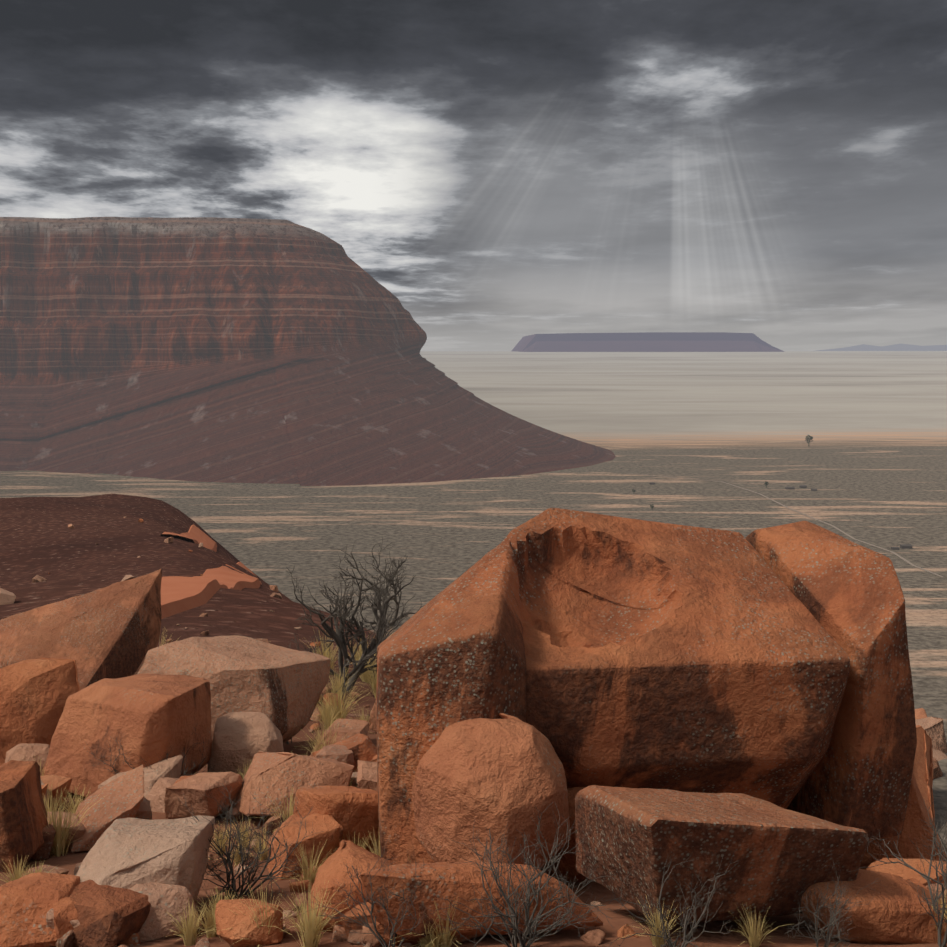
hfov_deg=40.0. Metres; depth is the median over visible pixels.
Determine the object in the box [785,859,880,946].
dead shrub
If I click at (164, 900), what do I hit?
boulder
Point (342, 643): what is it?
dead juniper
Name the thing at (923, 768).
boulder
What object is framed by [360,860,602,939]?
boulder
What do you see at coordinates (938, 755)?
boulder
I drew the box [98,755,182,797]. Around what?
boulder
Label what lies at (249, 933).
boulder
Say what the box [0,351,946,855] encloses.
desert plain
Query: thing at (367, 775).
boulder
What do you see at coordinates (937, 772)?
boulder
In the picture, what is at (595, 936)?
loose stones
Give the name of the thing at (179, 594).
dirt track
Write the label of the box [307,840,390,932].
boulder
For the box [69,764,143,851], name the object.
boulder
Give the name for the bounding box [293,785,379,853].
boulder
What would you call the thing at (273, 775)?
boulder
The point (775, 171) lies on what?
sky
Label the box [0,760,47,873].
boulder
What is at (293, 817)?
boulder
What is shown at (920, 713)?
boulder
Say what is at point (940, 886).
boulder
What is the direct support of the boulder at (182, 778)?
on the hill terrain
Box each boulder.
[0,569,161,689]
[0,658,79,764]
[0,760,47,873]
[0,872,79,946]
[5,743,49,775]
[29,824,55,860]
[40,775,71,809]
[41,673,211,796]
[41,780,48,804]
[41,784,47,798]
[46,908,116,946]
[47,811,84,851]
[53,897,77,938]
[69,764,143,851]
[69,880,150,946]
[76,815,214,902]
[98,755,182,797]
[129,882,201,941]
[134,635,329,748]
[135,797,151,819]
[146,777,178,812]
[164,772,242,818]
[174,775,192,783]
[207,712,283,776]
[215,899,282,946]
[232,752,353,817]
[267,813,342,879]
[268,813,300,855]
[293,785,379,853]
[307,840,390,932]
[310,718,368,756]
[312,733,376,771]
[315,744,353,764]
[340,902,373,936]
[349,772,357,786]
[357,760,377,790]
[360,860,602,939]
[369,700,376,731]
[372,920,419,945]
[376,508,916,864]
[412,713,570,868]
[429,934,482,943]
[542,787,589,882]
[575,785,868,923]
[801,869,946,943]
[859,773,946,869]
[866,858,945,885]
[907,878,932,892]
[913,725,934,824]
[915,708,926,718]
[915,717,946,753]
[926,883,946,902]
[932,749,946,760]
[933,757,942,778]
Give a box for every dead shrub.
[86,727,214,775]
[177,780,322,905]
[302,839,428,946]
[420,802,619,946]
[601,852,754,946]
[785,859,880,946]
[849,777,946,946]
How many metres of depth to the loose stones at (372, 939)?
10.44 m
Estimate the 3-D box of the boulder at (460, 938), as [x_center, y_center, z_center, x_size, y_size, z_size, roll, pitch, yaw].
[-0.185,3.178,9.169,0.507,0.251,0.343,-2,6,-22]
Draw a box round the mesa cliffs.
[0,217,615,485]
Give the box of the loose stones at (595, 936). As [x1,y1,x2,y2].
[1,524,605,946]
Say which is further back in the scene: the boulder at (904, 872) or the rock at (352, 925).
the boulder at (904, 872)
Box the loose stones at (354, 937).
[55,556,362,946]
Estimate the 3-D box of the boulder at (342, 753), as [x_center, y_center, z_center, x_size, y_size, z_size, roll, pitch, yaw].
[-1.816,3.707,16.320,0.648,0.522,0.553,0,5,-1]
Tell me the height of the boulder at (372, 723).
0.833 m
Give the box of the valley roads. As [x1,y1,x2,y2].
[579,436,942,576]
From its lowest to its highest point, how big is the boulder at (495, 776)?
1.511 m
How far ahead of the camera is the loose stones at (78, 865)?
12.00 m
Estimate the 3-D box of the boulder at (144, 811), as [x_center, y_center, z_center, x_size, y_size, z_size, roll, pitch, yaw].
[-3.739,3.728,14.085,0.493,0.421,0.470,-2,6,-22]
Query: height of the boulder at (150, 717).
1.481 m
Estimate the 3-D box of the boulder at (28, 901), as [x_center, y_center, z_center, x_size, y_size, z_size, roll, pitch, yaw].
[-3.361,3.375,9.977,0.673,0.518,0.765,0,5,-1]
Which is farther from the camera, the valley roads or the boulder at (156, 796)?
the valley roads
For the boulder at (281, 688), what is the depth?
20.22 m
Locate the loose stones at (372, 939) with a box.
[199,613,378,946]
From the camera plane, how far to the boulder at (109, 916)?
9.60 m
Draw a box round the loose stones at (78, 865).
[74,543,381,946]
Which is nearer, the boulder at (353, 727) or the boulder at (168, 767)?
the boulder at (168, 767)
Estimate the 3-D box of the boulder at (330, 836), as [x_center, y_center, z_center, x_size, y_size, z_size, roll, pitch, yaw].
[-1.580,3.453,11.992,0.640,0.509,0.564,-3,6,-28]
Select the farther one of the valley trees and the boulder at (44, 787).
the valley trees
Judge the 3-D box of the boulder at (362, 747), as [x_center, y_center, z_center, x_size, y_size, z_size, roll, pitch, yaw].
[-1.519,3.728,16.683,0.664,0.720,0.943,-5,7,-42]
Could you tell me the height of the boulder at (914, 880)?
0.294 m
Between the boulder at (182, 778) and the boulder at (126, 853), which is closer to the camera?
the boulder at (126, 853)
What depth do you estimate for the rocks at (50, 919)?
9.62 m
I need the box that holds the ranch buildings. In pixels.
[649,482,911,549]
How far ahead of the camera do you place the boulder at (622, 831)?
9.39 m
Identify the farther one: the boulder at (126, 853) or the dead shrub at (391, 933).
the boulder at (126, 853)
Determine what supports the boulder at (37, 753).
on the hill terrain
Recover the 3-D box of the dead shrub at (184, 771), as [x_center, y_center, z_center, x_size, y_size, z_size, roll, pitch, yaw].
[-3.981,3.607,16.186,1.587,0.995,1.426,0,5,-1]
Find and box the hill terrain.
[0,494,946,946]
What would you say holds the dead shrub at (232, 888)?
on the hill terrain
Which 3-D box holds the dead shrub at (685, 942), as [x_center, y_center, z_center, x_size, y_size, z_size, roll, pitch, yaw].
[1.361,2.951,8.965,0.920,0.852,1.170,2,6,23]
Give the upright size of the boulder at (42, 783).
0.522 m
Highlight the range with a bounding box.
[816,344,946,350]
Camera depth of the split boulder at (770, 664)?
12.05 m
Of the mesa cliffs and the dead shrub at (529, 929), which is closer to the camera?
the dead shrub at (529, 929)
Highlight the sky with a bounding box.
[0,0,946,350]
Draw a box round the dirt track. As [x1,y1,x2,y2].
[160,525,261,618]
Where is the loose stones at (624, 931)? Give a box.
[48,519,639,946]
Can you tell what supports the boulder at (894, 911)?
on the hill terrain
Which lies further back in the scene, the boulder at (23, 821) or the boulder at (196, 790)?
the boulder at (196, 790)
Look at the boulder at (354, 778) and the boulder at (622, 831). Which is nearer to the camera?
the boulder at (622, 831)
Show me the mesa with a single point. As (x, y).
(663, 342)
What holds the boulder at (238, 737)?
on the hill terrain
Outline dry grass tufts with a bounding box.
[0,628,946,946]
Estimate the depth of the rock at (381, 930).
9.05 m
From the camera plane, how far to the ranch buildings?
1720.36 m
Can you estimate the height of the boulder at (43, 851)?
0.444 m
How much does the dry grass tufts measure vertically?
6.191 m
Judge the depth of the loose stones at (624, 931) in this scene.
11.13 m
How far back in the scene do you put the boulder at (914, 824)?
13.09 m
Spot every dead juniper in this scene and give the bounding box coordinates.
[285,542,424,700]
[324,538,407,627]
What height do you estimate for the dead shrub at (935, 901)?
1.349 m
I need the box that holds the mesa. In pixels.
[512,332,783,351]
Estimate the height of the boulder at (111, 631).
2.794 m
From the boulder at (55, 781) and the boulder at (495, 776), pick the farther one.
the boulder at (55, 781)
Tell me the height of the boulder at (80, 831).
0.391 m
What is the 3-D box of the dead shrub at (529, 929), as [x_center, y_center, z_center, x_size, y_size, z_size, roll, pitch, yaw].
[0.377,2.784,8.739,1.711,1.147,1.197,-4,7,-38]
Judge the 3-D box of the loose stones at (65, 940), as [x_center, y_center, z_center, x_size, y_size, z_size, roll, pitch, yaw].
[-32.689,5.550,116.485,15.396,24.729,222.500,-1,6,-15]
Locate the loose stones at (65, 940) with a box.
[32,517,371,946]
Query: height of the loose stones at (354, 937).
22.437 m
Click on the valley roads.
(907, 561)
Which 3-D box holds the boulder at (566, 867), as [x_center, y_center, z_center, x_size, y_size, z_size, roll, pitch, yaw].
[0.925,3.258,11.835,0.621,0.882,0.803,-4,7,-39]
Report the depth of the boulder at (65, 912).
9.60 m
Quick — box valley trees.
[632,435,812,509]

